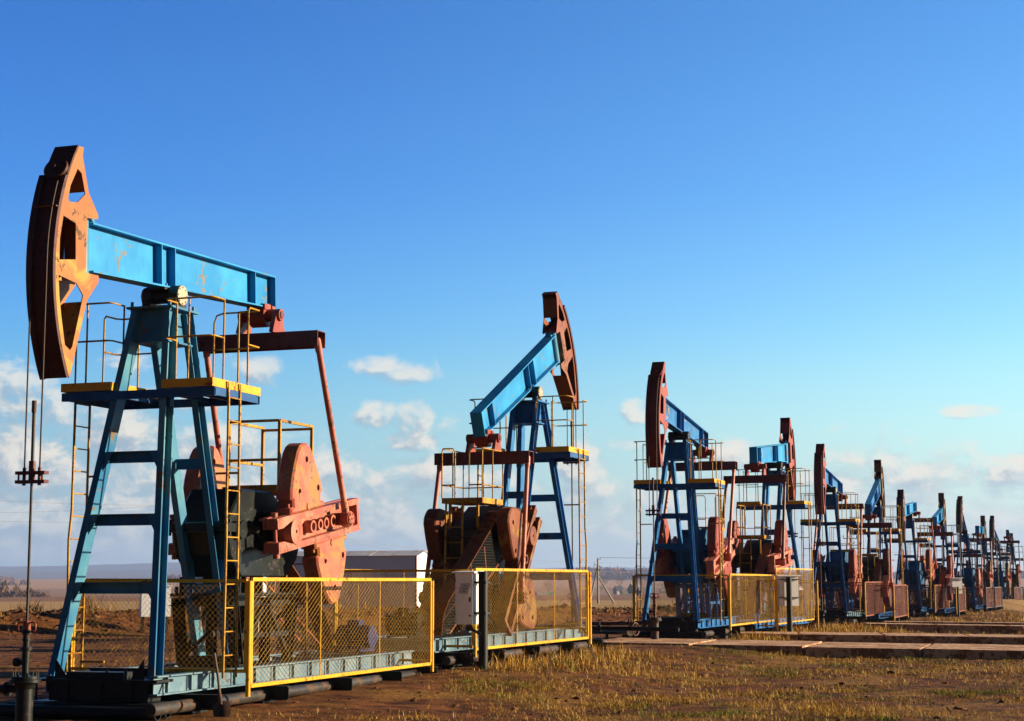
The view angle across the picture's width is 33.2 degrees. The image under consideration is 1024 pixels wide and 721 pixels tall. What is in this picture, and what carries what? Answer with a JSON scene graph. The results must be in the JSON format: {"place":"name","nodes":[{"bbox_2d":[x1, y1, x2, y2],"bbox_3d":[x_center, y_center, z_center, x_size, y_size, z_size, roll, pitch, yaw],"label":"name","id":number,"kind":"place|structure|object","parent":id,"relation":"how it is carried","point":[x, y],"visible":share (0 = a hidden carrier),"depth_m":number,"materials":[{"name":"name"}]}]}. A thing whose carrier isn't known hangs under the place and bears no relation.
{"place":"outdoors","nodes":[
{"label":"outdoors","id":0,"kind":"place"},
{"bbox_2d":[0,569,627,578],"bbox_3d":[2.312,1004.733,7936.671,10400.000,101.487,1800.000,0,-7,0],"label":"hills","id":1,"kind":"structure","parent":0,"point":[134,574],"depth_m":7464.99,"materials":[{"name":"brown soil"}]},
{"bbox_2d":[0,562,739,573],"bbox_3d":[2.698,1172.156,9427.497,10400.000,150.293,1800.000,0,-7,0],"label":"hills","id":2,"kind":"structure","parent":0,"point":[138,566],"depth_m":9048.15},
{"bbox_2d":[0,578,1023,720],"bbox_3d":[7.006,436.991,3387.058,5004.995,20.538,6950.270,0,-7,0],"label":"ground","id":3,"kind":"structure","parent":0,"point":[368,696],"depth_m":30.80,"materials":[{"name":"soil"}]},
{"bbox_2d":[0,580,9,596],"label":"bush","id":4,"kind":"object","parent":3,"relation":"on","point":[5,592],"visible":0.93,"depth_m":891.60,"materials":[{"name":"plant"}]},
{"bbox_2d":[9,583,24,596],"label":"bush","id":5,"kind":"object","parent":3,"relation":"on","point":[19,593],"visible":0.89,"depth_m":920.36,"materials":[{"name":"plant"}]},
{"bbox_2d":[0,621,40,720],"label":"wellhead","id":6,"kind":"object","parent":3,"relation":"on","point":[23,686],"visible":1,"depth_m":20.82,"materials":[{"name":"black metal"}]},
{"bbox_2d":[10,598,43,611],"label":"dry weed","id":7,"kind":"object","parent":3,"relation":"on","point":[32,608],"visible":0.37,"depth_m":66.69,"materials":[{"name":"beige plant"}]},
{"bbox_2d":[24,586,40,596],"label":"bush","id":8,"kind":"object","parent":3,"relation":"on","point":[32,593],"visible":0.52,"depth_m":891.38,"materials":[{"name":"brown plant"}]},
{"bbox_2d":[36,590,50,596],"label":"bush","id":9,"kind":"object","parent":3,"relation":"on","point":[41,593],"visible":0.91,"depth_m":871.72,"materials":[{"name":"brown plant"}]},
{"bbox_2d":[53,594,112,613],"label":"dry weed","id":10,"kind":"object","parent":3,"relation":"on","point":[89,606],"visible":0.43,"depth_m":66.89,"materials":[{"name":"brown plant"}]},
{"bbox_2d":[139,585,171,633],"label":"equipment cabinet","id":11,"kind":"object","parent":3,"relation":"on","point":[144,613],"visible":0.42,"depth_m":65.12,"materials":[{"name":"white metal"}]},
{"bbox_2d":[0,145,436,720],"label":"pumpjack","id":12,"kind":"object","parent":3,"relation":"on","point":[214,525],"visible":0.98,"depth_m":24.33,"materials":[{"name":"blue paint"}]},
{"bbox_2d":[213,653,230,716],"bbox_3d":[-3.827,4.238,22.274,0.205,0.864,0.649,4,-9,-32],"label":"shovel","id":13,"kind":"object","parent":3,"relation":"on","point":[221,708],"visible":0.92,"depth_m":22.10,"materials":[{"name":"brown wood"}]},
{"bbox_2d":[195,577,265,632],"bbox_3d":[-10.438,9.132,63.714,2.600,2.938,1.220,1,-7,-7],"label":"storage tank","id":14,"kind":"object","parent":3,"relation":"on","point":[254,613],"visible":0.16,"depth_m":63.24,"materials":[{"name":"white metal"}]},
{"bbox_2d":[68,577,433,696],"bbox_3d":[-3.828,4.237,27.074,2.896,1.605,6.896,-3,-8,19],"label":"fence","id":15,"kind":"object","parent":3,"relation":"on","point":[249,610],"visible":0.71,"depth_m":25.12,"materials":[{"name":"yellow metal"}]},
{"bbox_2d":[271,591,302,614],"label":"dry weed","id":16,"kind":"object","parent":3,"relation":"on","point":[279,607],"visible":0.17,"depth_m":75.52,"materials":[{"name":"brown plant"}]},
{"bbox_2d":[266,550,426,609],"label":"metal shed","id":17,"kind":"structure","parent":3,"relation":"on","point":[398,560],"depth_m":94.88,"materials":[{"name":"metal"}]},
{"bbox_2d":[338,573,351,608],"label":"door","id":18,"kind":"structure","parent":17,"relation":"in","point":[345,574],"depth_m":95.10,"materials":[{"name":"white metal"}]},
{"bbox_2d":[460,638,476,668],"bbox_3d":[-0.769,5.242,30.761,0.409,0.560,0.242,-7,-10,44],"label":"dead weed","id":19,"kind":"object","parent":3,"relation":"on","point":[468,652],"visible":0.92,"depth_m":30.79,"materials":[{"name":"brown plant"}]},
{"bbox_2d":[352,291,608,668],"bbox_3d":[-0.278,2.494,36.470,2.703,9.195,10.520,-3,-8,20],"label":"pumpjack","id":20,"kind":"object","parent":3,"relation":"on","point":[496,533],"visible":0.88,"depth_m":35.78,"materials":[{"name":"blue paint"}]},
{"bbox_2d":[333,568,591,656],"bbox_3d":[-0.811,5.053,34.917,2.896,1.605,6.896,-3,-8,20],"label":"fence","id":21,"kind":"object","parent":20,"relation":"attached to","point":[588,627],"visible":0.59,"depth_m":33.84,"materials":[{"name":"yellow metal"}]},
{"bbox_2d":[478,571,487,669],"bbox_3d":[-0.519,4.962,30.819,0.169,2.345,0.169,0,-7,0],"label":"post","id":22,"kind":"object","parent":3,"relation":"on","point":[482,621],"visible":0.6,"depth_m":30.79,"materials":[{"name":"black metal"}]},
{"bbox_2d":[451,571,489,634],"bbox_3d":[-0.725,4.371,30.962,0.610,1.157,0.460,-3,-8,20],"label":"electrical box","id":23,"kind":"object","parent":22,"relation":"attached to","point":[466,597],"visible":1,"depth_m":30.86,"materials":[{"name":"grey metal"}]},
{"bbox_2d":[456,574,471,622],"bbox_3d":[-0.866,4.278,30.852,0.300,0.870,0.004,-3,-8,20],"label":"door","id":24,"kind":"structure","parent":23,"relation":"in","point":[463,606],"depth_m":30.84,"materials":[{"name":"grey metal"}]},
{"bbox_2d":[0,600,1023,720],"bbox_3d":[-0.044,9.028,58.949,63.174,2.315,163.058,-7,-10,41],"label":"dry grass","id":25,"kind":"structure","parent":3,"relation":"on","point":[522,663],"depth_m":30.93,"materials":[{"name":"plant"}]},
{"bbox_2d":[0,603,1023,720],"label":"soil clods","id":26,"kind":"object","parent":3,"relation":"on","point":[605,610],"visible":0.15,"depth_m":52.67,"materials":[{"name":"brown soil"}]},
{"bbox_2d":[0,565,1023,580],"bbox_3d":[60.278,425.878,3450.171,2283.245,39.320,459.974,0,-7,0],"label":"forest","id":27,"kind":"object","parent":3,"relation":"on","point":[610,572],"visible":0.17,"depth_m":3360.81,"materials":[{"name":"plant"}]},
{"bbox_2d":[447,625,633,638],"bbox_3d":[0.373,8.384,51.787,0.216,0.888,11.630,4,-8,-29],"label":"pipeline","id":28,"kind":"object","parent":3,"relation":"on","point":[627,633],"visible":0.28,"depth_m":47.66,"materials":[{"name":"brown metal"}]},
{"bbox_2d":[524,639,559,682],"bbox_3d":[0.524,5.101,29.167,0.636,0.728,0.225,0,-7,0],"label":"dead weed","id":29,"kind":"object","parent":3,"relation":"on","point":[541,662],"visible":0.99,"depth_m":29.14,"materials":[{"name":"brown plant"}]},
{"bbox_2d":[577,639,607,667],"bbox_3d":[1.507,5.575,32.673,0.680,0.594,0.372,0,-7,0],"label":"dead weed","id":30,"kind":"object","parent":3,"relation":"on","point":[594,653],"visible":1,"depth_m":32.55,"materials":[{"name":"brown plant"}]},
{"bbox_2d":[165,605,1023,720],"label":"green grass","id":31,"kind":"structure","parent":3,"relation":"on","point":[833,666],"depth_m":28.27,"materials":[{"name":"plant"}]},
{"bbox_2d":[591,557,614,603],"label":"power pole","id":32,"kind":"object","parent":3,"relation":"on","point":[597,574],"visible":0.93,"depth_m":297.53,"materials":[{"name":"wood"}]},
{"bbox_2d":[616,546,1014,557],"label":"power line","id":33,"kind":"object","parent":32,"relation":"attached to","point":[646,557],"visible":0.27,"depth_m":300.24,"materials":[{"name":"metal"}]},
{"bbox_2d":[563,593,661,638],"bbox_3d":[2.643,7.482,46.579,2.790,2.340,0.868,-3,-8,19],"label":"wellhead","id":34,"kind":"object","parent":3,"relation":"on","point":[654,619],"visible":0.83,"depth_m":46.48,"materials":[{"name":"brown metal"}]},
{"bbox_2d":[613,585,622,593],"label":"house","id":35,"kind":"structure","parent":3,"relation":"on","point":[616,589],"depth_m":1485.20,"materials":[{"name":"grey wood"}]},
{"bbox_2d":[614,573,624,585],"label":"bare tree","id":36,"kind":"object","parent":3,"relation":"on","point":[622,581],"visible":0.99,"depth_m":1785.44,"materials":[{"name":"grey plant"}]},
{"bbox_2d":[566,595,678,631],"bbox_3d":[2.582,6.660,40.469,2.790,2.340,0.380,-3,-8,20],"label":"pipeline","id":37,"kind":"object","parent":3,"relation":"on","point":[599,627],"visible":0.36,"depth_m":40.44,"materials":[{"name":"black metal"}]},
{"bbox_2d":[619,589,627,593],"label":"house","id":38,"kind":"structure","parent":3,"relation":"on","point":[623,591],"depth_m":1445.78,"materials":[{"name":"grey wood"}]},
{"bbox_2d":[627,583,639,593],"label":"house","id":39,"kind":"structure","parent":3,"relation":"on","point":[629,589],"depth_m":1502.96,"materials":[{"name":"grey wood"}]},
{"bbox_2d":[622,362,775,638],"bbox_3d":[5.663,4.802,51.683,2.703,8.546,10.520,-3,-8,19],"label":"pumpjack","id":40,"kind":"object","parent":3,"relation":"on","point":[694,550],"visible":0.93,"depth_m":49.77,"materials":[{"name":"blue paint"}]},
{"bbox_2d":[632,574,774,630],"bbox_3d":[5.999,7.357,52.653,2.896,1.605,6.896,-3,-8,19],"label":"fence","id":41,"kind":"object","parent":40,"relation":"on","point":[730,591],"visible":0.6,"depth_m":50.50,"materials":[{"name":"yellow metal"}]},
{"bbox_2d":[722,417,822,631],"bbox_3d":[8.524,5.771,57.913,2.703,8.518,10.520,-3,-8,20],"label":"pumpjack","id":42,"kind":"object","parent":3,"relation":"on","point":[763,554],"visible":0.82,"depth_m":57.32,"materials":[{"name":"blue paint"}]},
{"bbox_2d":[687,568,818,631],"bbox_3d":[7.991,7.818,56.425,2.896,1.960,6.896,-3,-8,20],"label":"fence","id":43,"kind":"object","parent":42,"relation":"on","point":[775,592],"visible":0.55,"depth_m":56.24,"materials":[{"name":"yellow metal"}]},
{"bbox_2d":[786,577,792,631],"bbox_3d":[8.518,7.838,52.728,0.169,2.365,0.169,0,-7,0],"label":"post","id":44,"kind":"object","parent":3,"relation":"on","point":[789,602],"visible":0.6,"depth_m":52.71,"materials":[{"name":"grey metal"}]},
{"bbox_2d":[771,575,803,605],"bbox_3d":[8.493,7.103,53.088,0.979,0.945,0.400,2,-8,-15],"label":"electrical box","id":45,"kind":"object","parent":44,"relation":"attached to","point":[796,586],"visible":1,"depth_m":52.93,"materials":[{"name":"grey metal"}]},
{"bbox_2d":[784,594,838,623],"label":"wellhead","id":46,"kind":"object","parent":3,"relation":"on","point":[821,612],"visible":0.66,"depth_m":71.41,"materials":[{"name":"black metal"}]},
{"bbox_2d":[792,606,865,618],"bbox_3d":[11.377,9.602,61.958,2.790,2.340,0.380,-3,-8,20],"label":"wellhead","id":47,"kind":"object","parent":3,"relation":"on","point":[844,617],"visible":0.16,"depth_m":61.82,"materials":[{"name":"black metal"}]},
{"bbox_2d":[800,444,875,623],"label":"pumpjack","id":48,"kind":"object","parent":3,"relation":"on","point":[843,566],"visible":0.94,"depth_m":74.78,"materials":[{"name":"blue paint"}]},
{"bbox_2d":[799,582,884,618],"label":"fence","id":49,"kind":"object","parent":3,"relation":"on","point":[864,591],"visible":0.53,"depth_m":75.63,"materials":[{"name":"red metal"}]},
{"bbox_2d":[841,535,859,548],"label":"power pole","id":50,"kind":"object","parent":3,"relation":"on","point":[850,541],"visible":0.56,"depth_m":178.99,"materials":[{"name":"concrete"}]},
{"bbox_2d":[834,584,908,618],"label":"fence","id":51,"kind":"object","parent":3,"relation":"on","point":[895,610],"visible":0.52,"depth_m":79.34,"materials":[{"name":"red metal"}]},
{"bbox_2d":[846,460,909,621],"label":"pumpjack","id":52,"kind":"object","parent":3,"relation":"on","point":[877,569],"visible":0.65,"depth_m":81.42,"materials":[{"name":"blue paint"}]},
{"bbox_2d":[885,594,915,615],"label":"wellhead","id":53,"kind":"object","parent":3,"relation":"on","point":[914,612],"visible":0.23,"depth_m":96.97,"materials":[{"name":"black metal"}]},
{"bbox_2d":[886,489,938,616],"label":"pumpjack","id":54,"kind":"object","parent":3,"relation":"on","point":[915,571],"visible":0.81,"depth_m":100.53,"materials":[{"name":"blue paint"}]},
{"bbox_2d":[885,585,949,612],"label":"fence","id":55,"kind":"object","parent":3,"relation":"on","point":[935,599],"visible":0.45,"depth_m":100.06,"materials":[{"name":"brown metal"}]},
{"bbox_2d":[908,586,965,612],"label":"fence","id":56,"kind":"object","parent":3,"relation":"on","point":[962,597],"visible":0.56,"depth_m":102.99,"materials":[{"name":"metal"}]},
{"bbox_2d":[917,493,966,616],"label":"pumpjack","id":57,"kind":"object","parent":3,"relation":"on","point":[943,574],"visible":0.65,"depth_m":104.78,"materials":[{"name":"blue paint"}]},
{"bbox_2d":[956,587,959,616],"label":"post","id":58,"kind":"object","parent":3,"relation":"on","point":[958,609],"visible":0.6,"depth_m":101.23,"materials":[{"name":"white metal"}]},
{"bbox_2d":[948,578,963,593],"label":"electrical box","id":59,"kind":"object","parent":58,"relation":"attached to","point":[955,582],"visible":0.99,"depth_m":101.55,"materials":[{"name":"grey metal"}]},
{"bbox_2d":[946,496,993,612],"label":"pumpjack","id":60,"kind":"object","parent":3,"relation":"on","point":[972,578],"visible":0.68,"depth_m":124.42,"materials":[{"name":"blue paint"}]},
{"bbox_2d":[949,587,994,609],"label":"fence","id":61,"kind":"object","parent":3,"relation":"on","point":[989,595],"visible":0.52,"depth_m":125.66,"materials":[{"name":"brown metal"}]},
{"bbox_2d":[963,516,1002,611],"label":"pumpjack","id":62,"kind":"object","parent":3,"relation":"on","point":[981,532],"visible":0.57,"depth_m":131.94,"materials":[{"name":"blue paint"}]},
{"bbox_2d":[966,587,1002,607],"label":"fence","id":63,"kind":"object","parent":3,"relation":"on","point":[998,591],"visible":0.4,"depth_m":130.09,"materials":[{"name":"red metal"}]},
{"bbox_2d":[985,516,1011,598],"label":"pumpjack","id":64,"kind":"object","parent":3,"relation":"on","point":[1005,580],"visible":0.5,"depth_m":149.22,"materials":[{"name":"blue paint"}]},
{"bbox_2d":[988,587,1020,599],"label":"fence","id":65,"kind":"object","parent":3,"relation":"on","point":[1018,589],"visible":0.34,"depth_m":151.64,"materials":[{"name":"brown metal"}]},
{"bbox_2d":[996,530,1023,599],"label":"pumpjack","id":66,"kind":"object","parent":3,"relation":"on","point":[1016,579],"visible":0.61,"depth_m":160.41,"materials":[{"name":"blue paint"}]},
{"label":"power pole","id":67,"kind":"object","parent":3,"relation":"on","visible":0},
{"bbox_2d":[2,506,151,512],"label":"power line","id":68,"kind":"object","parent":67,"relation":"attached to","point":[50,511],"visible":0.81,"depth_m":160.67,"materials":[{"name":"metal"}]},
{"bbox_2d":[0,0,1023,572],"label":"sky","id":69,"kind":"structure","parent":0,"point":[810,212],"materials":[{"name":"blue"}]},
{"bbox_2d":[604,638,1023,658],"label":"concrete track","id":70,"kind":"structure","parent":0,"point":[891,650],"depth_m":42.48,"materials":[{"name":"grey concrete"}]},
{"bbox_2d":[717,631,1023,644],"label":"concrete track","id":71,"kind":"structure","parent":0,"point":[924,638],"depth_m":49.93,"materials":[{"name":"grey concrete"}]},
{"bbox_2d":[864,623,1023,633],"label":"concrete track","id":72,"kind":"structure","parent":0,"point":[975,628],"depth_m":64.56,"materials":[{"name":"grey concrete"}]},
{"bbox_2d":[883,621,1023,624],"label":"concrete track","id":73,"kind":"structure","parent":0,"point":[984,623],"depth_m":70.77,"materials":[{"name":"grey concrete"}]}
]}

